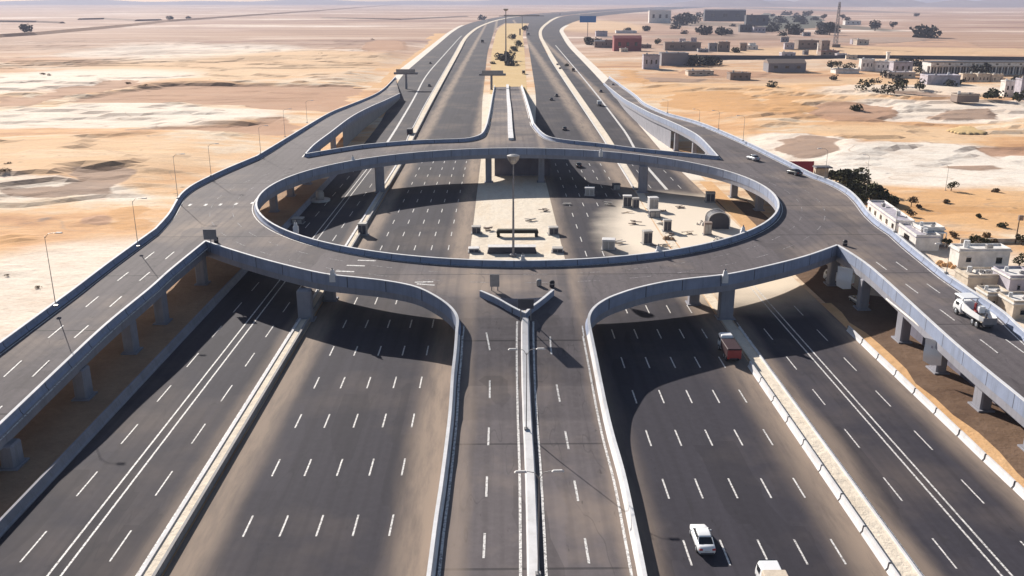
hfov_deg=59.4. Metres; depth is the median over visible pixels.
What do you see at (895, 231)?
street lamp
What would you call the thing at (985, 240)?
shrub
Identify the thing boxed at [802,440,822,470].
concrete barrier
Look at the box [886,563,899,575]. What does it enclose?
concrete barrier
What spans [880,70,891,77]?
tree
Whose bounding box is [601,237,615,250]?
utility cabinet
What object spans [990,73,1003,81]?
building
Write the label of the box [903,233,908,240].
window
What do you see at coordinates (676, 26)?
tree
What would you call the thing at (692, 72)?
building
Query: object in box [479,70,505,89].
sign gantry
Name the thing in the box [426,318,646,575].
approach ramp
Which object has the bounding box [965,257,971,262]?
window
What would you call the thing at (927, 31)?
tree
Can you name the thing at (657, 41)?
tree
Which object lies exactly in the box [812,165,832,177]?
shelter
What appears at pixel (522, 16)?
sign gantry
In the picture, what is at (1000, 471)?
concrete barrier
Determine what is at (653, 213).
utility cabinet
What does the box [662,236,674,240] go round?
rubble heap
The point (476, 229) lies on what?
utility cabinet
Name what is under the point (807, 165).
hoarding
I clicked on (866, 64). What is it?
building
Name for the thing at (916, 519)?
road
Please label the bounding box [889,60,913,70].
building
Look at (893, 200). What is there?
tree
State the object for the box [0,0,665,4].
hills
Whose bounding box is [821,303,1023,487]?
verge
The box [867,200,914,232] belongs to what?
building
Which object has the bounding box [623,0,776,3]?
hills
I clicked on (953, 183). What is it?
shrub
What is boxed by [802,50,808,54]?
building
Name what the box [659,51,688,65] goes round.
building
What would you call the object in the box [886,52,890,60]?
pillar
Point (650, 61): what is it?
building
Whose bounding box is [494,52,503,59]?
tree
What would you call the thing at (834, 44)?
lattice mast
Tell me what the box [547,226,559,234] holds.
utility cabinet
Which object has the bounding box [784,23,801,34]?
tree
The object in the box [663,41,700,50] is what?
building
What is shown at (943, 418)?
concrete barrier
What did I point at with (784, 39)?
building
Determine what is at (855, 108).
tree
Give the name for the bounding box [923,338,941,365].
banner
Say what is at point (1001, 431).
verge
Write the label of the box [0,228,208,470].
approach ramp
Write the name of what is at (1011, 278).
building
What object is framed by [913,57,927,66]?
tree
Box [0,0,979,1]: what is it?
sky
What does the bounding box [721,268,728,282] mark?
lamp plinth
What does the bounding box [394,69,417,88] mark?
sign gantry
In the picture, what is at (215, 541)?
road
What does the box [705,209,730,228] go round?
shelter
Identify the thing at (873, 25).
tree
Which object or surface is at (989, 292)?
building
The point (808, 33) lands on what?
building
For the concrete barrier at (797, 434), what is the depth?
110.65 m
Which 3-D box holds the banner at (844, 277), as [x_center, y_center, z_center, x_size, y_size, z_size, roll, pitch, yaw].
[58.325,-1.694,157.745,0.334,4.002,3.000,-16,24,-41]
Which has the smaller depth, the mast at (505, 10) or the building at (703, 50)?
the mast at (505, 10)
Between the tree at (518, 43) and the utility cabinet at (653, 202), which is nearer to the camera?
the utility cabinet at (653, 202)
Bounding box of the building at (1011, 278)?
[991,266,1023,290]
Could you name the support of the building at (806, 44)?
on the ground
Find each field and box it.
[681,25,771,34]
[761,13,825,30]
[778,37,927,42]
[876,41,980,47]
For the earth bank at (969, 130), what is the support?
on the ground
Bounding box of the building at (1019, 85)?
[1014,76,1023,99]
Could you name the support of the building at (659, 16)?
on the ground
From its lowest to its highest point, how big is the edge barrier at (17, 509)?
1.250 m
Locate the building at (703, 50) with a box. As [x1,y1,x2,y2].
[697,48,708,51]
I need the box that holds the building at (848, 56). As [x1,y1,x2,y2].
[845,54,857,59]
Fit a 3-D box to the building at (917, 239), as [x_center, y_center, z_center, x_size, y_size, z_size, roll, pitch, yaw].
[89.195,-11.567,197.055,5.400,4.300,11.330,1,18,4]
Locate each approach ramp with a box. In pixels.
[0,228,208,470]
[256,77,399,184]
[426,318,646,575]
[486,84,533,139]
[603,76,787,164]
[836,230,1023,450]
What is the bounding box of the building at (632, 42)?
[612,35,641,50]
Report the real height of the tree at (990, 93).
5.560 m
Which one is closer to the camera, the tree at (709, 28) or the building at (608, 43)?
the building at (608, 43)
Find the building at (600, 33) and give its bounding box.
[595,30,607,35]
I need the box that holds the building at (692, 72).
[685,68,713,75]
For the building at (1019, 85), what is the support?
on the ground
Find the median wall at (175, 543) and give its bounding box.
[152,42,464,575]
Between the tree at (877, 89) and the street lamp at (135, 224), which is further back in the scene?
the tree at (877, 89)
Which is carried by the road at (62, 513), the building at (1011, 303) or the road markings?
the road markings
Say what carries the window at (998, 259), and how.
in the building at (966, 253)
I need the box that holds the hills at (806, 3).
[656,0,927,6]
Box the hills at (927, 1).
[919,0,945,2]
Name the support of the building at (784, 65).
on the ground
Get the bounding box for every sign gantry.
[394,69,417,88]
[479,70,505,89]
[504,15,539,26]
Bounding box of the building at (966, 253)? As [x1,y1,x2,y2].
[948,240,1012,266]
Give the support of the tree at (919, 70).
on the ground
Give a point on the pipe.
(900, 310)
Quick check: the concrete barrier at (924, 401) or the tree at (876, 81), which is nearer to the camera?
the concrete barrier at (924, 401)
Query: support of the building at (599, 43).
on the ground
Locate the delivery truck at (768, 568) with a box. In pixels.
[755,559,787,575]
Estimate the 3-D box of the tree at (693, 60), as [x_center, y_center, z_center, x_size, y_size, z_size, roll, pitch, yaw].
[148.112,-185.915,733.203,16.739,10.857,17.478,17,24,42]
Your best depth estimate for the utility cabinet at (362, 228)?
204.27 m
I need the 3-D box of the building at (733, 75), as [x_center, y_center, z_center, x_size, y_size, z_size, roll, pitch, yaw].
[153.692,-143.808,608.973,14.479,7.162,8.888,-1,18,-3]
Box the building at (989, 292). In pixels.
[974,285,1008,304]
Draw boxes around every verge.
[0,179,326,517]
[699,181,755,230]
[715,200,1023,477]
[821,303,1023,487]
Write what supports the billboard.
on the ground
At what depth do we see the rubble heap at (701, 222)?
214.28 m
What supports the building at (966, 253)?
on the ground
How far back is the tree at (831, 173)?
264.45 m
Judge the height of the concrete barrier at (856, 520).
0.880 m
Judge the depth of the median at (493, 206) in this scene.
226.97 m
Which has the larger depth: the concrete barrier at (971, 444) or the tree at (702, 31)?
the tree at (702, 31)
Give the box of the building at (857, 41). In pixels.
[853,38,868,44]
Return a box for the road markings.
[20,42,1023,575]
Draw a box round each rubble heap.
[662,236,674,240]
[696,220,703,225]
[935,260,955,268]
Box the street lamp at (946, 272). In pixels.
[935,243,950,273]
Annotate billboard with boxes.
[580,16,595,35]
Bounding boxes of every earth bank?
[0,4,396,37]
[0,20,64,22]
[78,18,161,20]
[322,16,468,19]
[946,126,987,134]
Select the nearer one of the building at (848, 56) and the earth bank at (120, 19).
the building at (848, 56)
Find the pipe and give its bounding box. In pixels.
[886,298,917,325]
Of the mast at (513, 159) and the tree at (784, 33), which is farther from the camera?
the tree at (784, 33)
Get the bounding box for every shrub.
[904,209,917,215]
[907,196,918,206]
[942,237,952,246]
[947,181,959,190]
[949,230,959,237]
[969,234,980,242]
[978,237,990,242]
[982,232,990,237]
[990,239,999,242]
[991,188,1000,191]
[996,222,1008,227]
[1013,253,1023,265]
[1015,234,1023,244]
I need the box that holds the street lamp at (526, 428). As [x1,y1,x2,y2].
[508,348,544,429]
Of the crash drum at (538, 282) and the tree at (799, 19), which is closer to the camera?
the crash drum at (538, 282)
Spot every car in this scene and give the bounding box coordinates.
[575,162,581,167]
[689,524,715,554]
[746,154,760,160]
[786,168,802,175]
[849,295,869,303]
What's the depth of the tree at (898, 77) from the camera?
578.38 m
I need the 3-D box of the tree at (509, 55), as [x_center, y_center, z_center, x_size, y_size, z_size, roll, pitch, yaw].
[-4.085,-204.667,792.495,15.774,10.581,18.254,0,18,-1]
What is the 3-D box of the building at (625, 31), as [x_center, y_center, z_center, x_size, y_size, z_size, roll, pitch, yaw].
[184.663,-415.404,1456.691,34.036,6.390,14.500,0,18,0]
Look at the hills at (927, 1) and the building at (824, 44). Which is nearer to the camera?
the building at (824, 44)
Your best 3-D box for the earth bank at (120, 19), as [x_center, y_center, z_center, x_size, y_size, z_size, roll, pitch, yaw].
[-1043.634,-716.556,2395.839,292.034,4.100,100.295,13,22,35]
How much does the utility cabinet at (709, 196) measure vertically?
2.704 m
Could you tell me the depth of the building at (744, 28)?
1477.46 m
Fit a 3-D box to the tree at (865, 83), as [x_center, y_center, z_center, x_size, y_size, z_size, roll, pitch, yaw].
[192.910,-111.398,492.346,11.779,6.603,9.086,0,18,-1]
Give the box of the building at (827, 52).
[817,49,838,54]
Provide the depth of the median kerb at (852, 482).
102.26 m
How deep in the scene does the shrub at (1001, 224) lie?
211.05 m
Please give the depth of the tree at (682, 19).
1874.27 m
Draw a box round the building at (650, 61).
[642,53,659,68]
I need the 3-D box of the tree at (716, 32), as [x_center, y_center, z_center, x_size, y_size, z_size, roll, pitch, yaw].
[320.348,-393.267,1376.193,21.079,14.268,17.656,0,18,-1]
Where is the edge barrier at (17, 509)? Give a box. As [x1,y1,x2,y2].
[0,175,336,537]
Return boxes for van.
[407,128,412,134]
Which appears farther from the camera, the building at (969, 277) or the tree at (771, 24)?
the tree at (771, 24)
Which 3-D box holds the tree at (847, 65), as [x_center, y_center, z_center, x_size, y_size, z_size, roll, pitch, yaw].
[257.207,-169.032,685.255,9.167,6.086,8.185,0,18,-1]
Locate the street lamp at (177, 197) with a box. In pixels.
[173,153,184,198]
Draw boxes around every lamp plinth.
[293,221,298,232]
[329,267,335,281]
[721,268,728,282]
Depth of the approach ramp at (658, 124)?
313.24 m
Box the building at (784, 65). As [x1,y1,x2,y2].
[763,59,805,71]
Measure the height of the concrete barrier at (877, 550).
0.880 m
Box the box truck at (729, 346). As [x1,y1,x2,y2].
[718,332,741,360]
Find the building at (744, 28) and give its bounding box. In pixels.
[738,24,751,31]
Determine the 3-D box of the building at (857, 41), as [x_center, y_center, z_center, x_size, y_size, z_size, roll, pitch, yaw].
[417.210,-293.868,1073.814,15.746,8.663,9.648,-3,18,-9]
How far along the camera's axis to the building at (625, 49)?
918.51 m
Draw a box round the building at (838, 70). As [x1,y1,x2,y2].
[830,67,858,73]
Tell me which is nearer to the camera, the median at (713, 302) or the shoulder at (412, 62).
the median at (713, 302)
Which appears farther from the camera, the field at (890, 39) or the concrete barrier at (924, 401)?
the field at (890, 39)
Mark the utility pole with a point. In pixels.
(1020, 217)
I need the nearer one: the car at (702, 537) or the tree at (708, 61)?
the car at (702, 537)
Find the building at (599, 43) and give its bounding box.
[594,40,604,47]
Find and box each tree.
[18,24,32,31]
[477,14,486,19]
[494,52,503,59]
[499,51,515,60]
[504,58,518,65]
[507,34,516,38]
[509,45,517,50]
[515,40,522,46]
[583,37,593,44]
[642,25,650,30]
[654,38,661,43]
[669,23,680,28]
[670,12,693,25]
[683,54,704,65]
[690,14,702,23]
[697,28,708,34]
[698,25,712,34]
[700,55,715,65]
[710,56,722,64]
[715,28,727,34]
[717,26,727,35]
[726,28,733,33]
[731,47,739,52]
[766,22,782,29]
[766,26,775,31]
[766,80,778,86]
[773,15,788,22]
[778,31,786,35]
[780,10,791,14]
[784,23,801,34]
[792,15,807,21]
[802,10,812,16]
[814,28,825,34]
[816,21,829,27]
[824,22,837,34]
[827,60,838,67]
[828,169,836,181]
[829,74,838,79]
[832,168,853,184]
[840,167,871,184]
[842,62,855,67]
[843,179,864,192]
[850,104,863,110]
[854,78,874,90]
[854,192,867,203]
[855,179,882,193]
[864,184,889,201]
[869,19,881,30]
[869,77,882,82]
[872,87,881,92]
[875,191,899,206]
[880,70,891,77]
[880,84,897,93]
[888,79,908,90]
[889,21,897,28]
[892,74,902,82]
[898,58,917,65]
[909,23,942,37]
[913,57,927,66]
[914,67,922,73]
[914,78,925,89]
[943,79,957,86]
[970,63,991,72]
[980,88,1007,98]
[1012,90,1023,101]
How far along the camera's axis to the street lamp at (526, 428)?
106.64 m
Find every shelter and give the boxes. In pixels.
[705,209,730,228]
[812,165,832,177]
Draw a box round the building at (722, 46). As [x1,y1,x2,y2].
[717,40,730,51]
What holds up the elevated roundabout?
on the ground
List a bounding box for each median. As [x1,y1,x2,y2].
[142,17,511,575]
[469,94,564,259]
[490,23,526,93]
[539,17,637,188]
[635,190,737,330]
[730,330,918,575]
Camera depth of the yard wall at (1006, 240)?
197.36 m
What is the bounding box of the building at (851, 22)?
[843,20,860,24]
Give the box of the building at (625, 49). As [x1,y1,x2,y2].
[619,47,627,51]
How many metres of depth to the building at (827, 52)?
838.21 m
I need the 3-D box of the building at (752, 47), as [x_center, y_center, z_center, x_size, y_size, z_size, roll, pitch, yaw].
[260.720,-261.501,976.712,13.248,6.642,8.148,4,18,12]
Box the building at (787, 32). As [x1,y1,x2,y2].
[785,29,799,34]
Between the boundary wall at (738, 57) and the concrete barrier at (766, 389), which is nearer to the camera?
the concrete barrier at (766, 389)
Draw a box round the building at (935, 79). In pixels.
[919,72,960,84]
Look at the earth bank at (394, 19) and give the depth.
2560.21 m
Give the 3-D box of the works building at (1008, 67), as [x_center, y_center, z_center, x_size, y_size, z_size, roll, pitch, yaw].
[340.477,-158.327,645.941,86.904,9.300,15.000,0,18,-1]
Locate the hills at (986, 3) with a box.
[919,0,1023,6]
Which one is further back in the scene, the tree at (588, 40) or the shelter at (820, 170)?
the tree at (588, 40)
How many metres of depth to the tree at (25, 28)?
1492.04 m
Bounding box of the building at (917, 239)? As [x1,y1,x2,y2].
[898,223,941,250]
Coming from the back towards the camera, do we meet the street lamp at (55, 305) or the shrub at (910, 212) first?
the shrub at (910, 212)
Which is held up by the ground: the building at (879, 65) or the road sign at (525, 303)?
the building at (879, 65)
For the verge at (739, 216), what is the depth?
233.56 m
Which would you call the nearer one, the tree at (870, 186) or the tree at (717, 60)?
the tree at (870, 186)
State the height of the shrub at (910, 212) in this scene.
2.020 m
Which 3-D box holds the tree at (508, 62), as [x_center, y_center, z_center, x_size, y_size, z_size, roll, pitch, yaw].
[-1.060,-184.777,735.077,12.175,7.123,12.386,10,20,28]
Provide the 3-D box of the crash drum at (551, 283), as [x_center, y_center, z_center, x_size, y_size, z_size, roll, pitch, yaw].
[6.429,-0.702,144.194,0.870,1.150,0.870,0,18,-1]
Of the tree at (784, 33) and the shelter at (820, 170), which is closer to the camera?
the shelter at (820, 170)
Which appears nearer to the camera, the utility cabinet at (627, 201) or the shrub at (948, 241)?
the shrub at (948, 241)
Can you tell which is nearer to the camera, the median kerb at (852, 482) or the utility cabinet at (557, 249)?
the median kerb at (852, 482)
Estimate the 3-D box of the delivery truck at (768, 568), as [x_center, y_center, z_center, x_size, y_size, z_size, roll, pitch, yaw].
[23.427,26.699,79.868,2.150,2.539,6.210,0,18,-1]
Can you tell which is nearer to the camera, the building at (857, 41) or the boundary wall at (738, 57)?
the boundary wall at (738, 57)
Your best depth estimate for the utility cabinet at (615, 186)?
253.37 m
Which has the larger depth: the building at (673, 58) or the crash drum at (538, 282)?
the building at (673, 58)
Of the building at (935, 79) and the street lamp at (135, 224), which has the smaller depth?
the street lamp at (135, 224)
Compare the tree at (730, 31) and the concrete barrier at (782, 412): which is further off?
the tree at (730, 31)
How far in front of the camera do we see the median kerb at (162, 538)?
109.10 m
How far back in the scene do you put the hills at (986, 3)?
7024.39 m
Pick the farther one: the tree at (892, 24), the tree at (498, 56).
the tree at (892, 24)
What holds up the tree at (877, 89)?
on the ground
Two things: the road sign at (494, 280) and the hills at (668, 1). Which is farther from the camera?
the hills at (668, 1)
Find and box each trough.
[487,244,536,253]
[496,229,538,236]
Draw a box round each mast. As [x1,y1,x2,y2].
[503,9,507,59]
[507,154,519,256]
[830,2,840,46]
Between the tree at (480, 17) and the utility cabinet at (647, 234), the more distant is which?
the tree at (480, 17)
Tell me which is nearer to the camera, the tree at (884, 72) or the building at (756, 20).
the tree at (884, 72)
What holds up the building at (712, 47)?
on the ground
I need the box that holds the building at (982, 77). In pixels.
[974,72,990,81]
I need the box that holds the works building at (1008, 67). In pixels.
[922,60,1023,74]
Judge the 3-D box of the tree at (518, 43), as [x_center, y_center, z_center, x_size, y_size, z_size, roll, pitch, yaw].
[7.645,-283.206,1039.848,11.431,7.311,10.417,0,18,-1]
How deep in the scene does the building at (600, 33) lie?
1317.33 m
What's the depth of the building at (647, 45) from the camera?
1004.80 m
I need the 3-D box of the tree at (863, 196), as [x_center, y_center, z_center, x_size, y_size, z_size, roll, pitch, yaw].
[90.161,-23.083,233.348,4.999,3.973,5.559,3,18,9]
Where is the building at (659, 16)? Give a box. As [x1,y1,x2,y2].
[648,10,670,22]
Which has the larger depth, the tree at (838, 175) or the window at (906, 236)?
the tree at (838, 175)
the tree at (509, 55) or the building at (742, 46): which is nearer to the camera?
the tree at (509, 55)
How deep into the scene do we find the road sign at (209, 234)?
164.42 m
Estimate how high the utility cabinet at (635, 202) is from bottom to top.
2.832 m
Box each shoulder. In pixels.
[353,33,445,87]
[395,25,463,79]
[560,25,704,179]
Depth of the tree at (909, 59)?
731.33 m
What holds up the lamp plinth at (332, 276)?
on the elevated roundabout
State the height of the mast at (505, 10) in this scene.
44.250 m
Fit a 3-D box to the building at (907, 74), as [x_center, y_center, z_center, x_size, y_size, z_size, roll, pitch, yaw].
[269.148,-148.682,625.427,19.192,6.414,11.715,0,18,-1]
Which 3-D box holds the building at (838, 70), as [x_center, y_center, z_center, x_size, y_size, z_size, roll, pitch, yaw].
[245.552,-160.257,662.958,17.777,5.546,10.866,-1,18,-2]
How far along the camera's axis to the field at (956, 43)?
1077.60 m
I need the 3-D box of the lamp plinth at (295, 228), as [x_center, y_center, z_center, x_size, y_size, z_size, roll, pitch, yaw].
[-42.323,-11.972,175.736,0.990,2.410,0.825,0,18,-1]
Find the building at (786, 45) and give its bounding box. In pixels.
[783,42,794,49]
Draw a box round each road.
[0,7,653,575]
[163,7,660,575]
[506,7,664,22]
[526,7,888,575]
[542,7,1023,575]
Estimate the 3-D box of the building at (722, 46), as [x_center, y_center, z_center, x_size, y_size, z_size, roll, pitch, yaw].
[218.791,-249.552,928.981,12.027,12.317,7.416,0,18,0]
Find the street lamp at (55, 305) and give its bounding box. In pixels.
[44,232,61,306]
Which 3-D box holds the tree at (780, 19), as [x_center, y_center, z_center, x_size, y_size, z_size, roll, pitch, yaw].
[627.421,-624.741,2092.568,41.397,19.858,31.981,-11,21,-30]
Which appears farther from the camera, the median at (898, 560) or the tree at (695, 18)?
the tree at (695, 18)
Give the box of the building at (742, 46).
[739,43,746,50]
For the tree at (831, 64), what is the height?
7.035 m
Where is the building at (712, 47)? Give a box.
[708,42,717,51]
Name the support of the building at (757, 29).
on the ground
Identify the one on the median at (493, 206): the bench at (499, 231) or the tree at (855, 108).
the bench at (499, 231)
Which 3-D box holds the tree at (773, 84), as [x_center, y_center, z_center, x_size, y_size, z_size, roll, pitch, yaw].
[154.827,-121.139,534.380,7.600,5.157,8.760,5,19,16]
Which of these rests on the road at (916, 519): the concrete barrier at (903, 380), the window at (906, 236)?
the concrete barrier at (903, 380)
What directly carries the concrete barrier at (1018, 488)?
on the road at (916, 519)
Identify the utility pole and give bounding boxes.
[1015,215,1023,243]
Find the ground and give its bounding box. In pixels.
[0,5,1023,575]
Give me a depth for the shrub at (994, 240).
193.54 m
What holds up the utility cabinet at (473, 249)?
on the median at (493, 206)
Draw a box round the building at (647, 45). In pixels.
[641,43,651,47]
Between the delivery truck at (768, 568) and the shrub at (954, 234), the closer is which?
the delivery truck at (768, 568)
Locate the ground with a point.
(92, 143)
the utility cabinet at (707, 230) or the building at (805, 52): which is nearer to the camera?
the utility cabinet at (707, 230)
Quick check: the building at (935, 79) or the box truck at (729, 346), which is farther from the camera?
the building at (935, 79)
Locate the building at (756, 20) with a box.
[744,15,768,25]
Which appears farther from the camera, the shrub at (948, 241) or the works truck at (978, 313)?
the shrub at (948, 241)
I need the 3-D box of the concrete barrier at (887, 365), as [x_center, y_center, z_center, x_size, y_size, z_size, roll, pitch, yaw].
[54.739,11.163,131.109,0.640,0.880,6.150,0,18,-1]
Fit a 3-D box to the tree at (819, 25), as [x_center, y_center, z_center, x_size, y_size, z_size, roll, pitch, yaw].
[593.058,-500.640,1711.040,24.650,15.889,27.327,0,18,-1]
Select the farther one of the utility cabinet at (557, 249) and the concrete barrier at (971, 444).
the utility cabinet at (557, 249)
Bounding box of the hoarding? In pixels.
[790,161,813,172]
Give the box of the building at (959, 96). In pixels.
[950,91,979,101]
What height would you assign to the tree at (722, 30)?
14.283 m
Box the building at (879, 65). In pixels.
[873,59,889,70]
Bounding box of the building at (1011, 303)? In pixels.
[996,291,1023,319]
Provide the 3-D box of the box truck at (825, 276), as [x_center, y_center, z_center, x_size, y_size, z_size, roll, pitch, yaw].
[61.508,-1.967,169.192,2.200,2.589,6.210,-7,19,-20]
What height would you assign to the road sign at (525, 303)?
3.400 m
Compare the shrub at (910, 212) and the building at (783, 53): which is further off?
the building at (783, 53)
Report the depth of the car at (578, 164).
287.13 m
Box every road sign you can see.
[203,229,216,243]
[490,274,498,290]
[518,299,533,320]
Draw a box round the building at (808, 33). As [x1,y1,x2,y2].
[802,31,810,35]
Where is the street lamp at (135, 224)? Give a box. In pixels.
[132,198,146,246]
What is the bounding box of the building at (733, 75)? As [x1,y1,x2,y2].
[727,70,750,79]
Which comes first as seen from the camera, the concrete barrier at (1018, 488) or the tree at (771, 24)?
the concrete barrier at (1018, 488)
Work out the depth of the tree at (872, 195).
236.17 m
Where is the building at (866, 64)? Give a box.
[858,57,874,70]
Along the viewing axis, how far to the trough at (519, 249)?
189.91 m
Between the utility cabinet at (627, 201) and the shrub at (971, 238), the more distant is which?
the utility cabinet at (627, 201)
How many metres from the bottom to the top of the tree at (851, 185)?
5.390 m
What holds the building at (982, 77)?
on the ground
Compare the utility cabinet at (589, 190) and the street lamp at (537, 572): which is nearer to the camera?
the street lamp at (537, 572)
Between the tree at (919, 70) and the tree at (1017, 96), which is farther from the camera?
the tree at (919, 70)
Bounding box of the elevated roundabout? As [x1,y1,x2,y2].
[155,123,892,335]
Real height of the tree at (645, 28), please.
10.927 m
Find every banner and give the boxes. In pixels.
[836,266,853,288]
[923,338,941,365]
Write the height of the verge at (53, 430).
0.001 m
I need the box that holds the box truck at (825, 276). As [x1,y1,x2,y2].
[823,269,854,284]
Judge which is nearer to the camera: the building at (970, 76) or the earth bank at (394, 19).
the building at (970, 76)
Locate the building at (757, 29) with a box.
[752,26,765,32]
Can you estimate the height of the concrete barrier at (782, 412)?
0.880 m
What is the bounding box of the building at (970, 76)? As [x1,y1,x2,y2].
[959,72,975,81]
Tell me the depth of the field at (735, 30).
1564.94 m
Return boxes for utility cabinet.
[291,216,305,223]
[357,222,368,235]
[468,246,479,252]
[471,225,481,233]
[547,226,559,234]
[551,246,563,252]
[584,186,594,195]
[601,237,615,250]
[611,183,620,189]
[622,195,631,207]
[631,197,639,208]
[640,229,653,244]
[646,196,658,209]
[647,209,660,217]
[662,219,672,231]
[702,221,712,235]
[704,191,715,202]
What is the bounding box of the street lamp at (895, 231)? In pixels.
[885,207,897,232]
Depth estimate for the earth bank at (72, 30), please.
1808.78 m
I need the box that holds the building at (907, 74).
[883,69,915,77]
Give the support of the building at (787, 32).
on the ground
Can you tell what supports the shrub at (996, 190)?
on the ground
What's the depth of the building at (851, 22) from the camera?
1933.38 m
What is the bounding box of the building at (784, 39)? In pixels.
[780,36,788,41]
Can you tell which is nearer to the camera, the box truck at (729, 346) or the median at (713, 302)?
the box truck at (729, 346)
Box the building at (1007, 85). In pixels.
[999,79,1015,96]
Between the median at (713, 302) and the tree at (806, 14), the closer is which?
the median at (713, 302)
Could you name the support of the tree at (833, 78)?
on the ground
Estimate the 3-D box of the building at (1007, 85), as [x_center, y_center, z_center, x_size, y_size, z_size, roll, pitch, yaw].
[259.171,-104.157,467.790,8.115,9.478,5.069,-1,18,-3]
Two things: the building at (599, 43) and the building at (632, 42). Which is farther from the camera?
the building at (599, 43)
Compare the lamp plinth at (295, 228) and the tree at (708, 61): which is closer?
the lamp plinth at (295, 228)
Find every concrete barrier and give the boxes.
[747,361,761,382]
[759,378,774,401]
[772,396,788,422]
[786,417,804,445]
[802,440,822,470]
[819,465,842,499]
[839,494,864,532]
[846,325,862,343]
[861,339,878,358]
[861,526,890,569]
[877,354,896,375]
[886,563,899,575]
[894,370,915,393]
[913,388,936,413]
[934,408,960,435]
[958,430,985,459]
[983,454,1015,487]
[1013,482,1023,499]
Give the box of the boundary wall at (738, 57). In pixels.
[688,55,1023,59]
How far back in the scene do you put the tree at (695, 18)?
2031.34 m
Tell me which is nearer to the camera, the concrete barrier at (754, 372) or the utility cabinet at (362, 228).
the concrete barrier at (754, 372)
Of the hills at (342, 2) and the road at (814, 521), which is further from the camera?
the hills at (342, 2)
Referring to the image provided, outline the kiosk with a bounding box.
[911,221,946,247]
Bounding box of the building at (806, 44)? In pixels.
[794,39,818,48]
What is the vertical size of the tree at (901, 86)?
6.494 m
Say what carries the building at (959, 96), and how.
on the ground
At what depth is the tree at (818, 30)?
1393.55 m
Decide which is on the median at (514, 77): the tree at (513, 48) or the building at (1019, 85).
the tree at (513, 48)
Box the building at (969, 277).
[954,266,998,289]
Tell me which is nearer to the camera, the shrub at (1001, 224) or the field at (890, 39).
the shrub at (1001, 224)
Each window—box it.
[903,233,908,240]
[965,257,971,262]
[995,257,1002,263]
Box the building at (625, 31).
[615,30,636,32]
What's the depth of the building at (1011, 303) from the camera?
151.68 m
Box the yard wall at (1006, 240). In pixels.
[960,238,1022,242]
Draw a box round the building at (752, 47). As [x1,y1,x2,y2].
[747,44,757,49]
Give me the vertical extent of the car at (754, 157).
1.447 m
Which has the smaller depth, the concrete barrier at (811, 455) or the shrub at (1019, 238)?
the concrete barrier at (811, 455)
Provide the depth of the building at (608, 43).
1014.96 m
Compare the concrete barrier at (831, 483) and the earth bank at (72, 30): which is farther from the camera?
the earth bank at (72, 30)
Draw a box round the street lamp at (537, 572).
[514,469,563,575]
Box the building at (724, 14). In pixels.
[703,9,745,20]
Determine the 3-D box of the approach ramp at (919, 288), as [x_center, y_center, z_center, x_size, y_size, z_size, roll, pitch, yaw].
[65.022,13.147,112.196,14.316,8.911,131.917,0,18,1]
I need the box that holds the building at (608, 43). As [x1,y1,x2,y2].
[605,39,612,47]
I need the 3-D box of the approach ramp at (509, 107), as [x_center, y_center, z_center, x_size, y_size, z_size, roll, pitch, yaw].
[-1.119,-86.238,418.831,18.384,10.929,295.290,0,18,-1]
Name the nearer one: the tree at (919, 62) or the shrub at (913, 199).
the shrub at (913, 199)
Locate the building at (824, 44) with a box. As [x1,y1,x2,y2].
[820,40,829,49]
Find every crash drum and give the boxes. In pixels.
[536,279,541,285]
[549,280,554,287]
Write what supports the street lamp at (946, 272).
on the approach ramp at (919, 288)
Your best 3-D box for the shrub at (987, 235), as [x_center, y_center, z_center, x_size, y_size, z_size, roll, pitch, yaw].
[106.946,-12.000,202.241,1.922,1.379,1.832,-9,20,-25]
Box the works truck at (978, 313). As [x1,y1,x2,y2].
[953,293,997,327]
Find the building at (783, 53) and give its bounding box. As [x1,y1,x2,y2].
[779,51,795,55]
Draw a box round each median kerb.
[137,42,460,575]
[548,55,634,189]
[738,327,922,575]

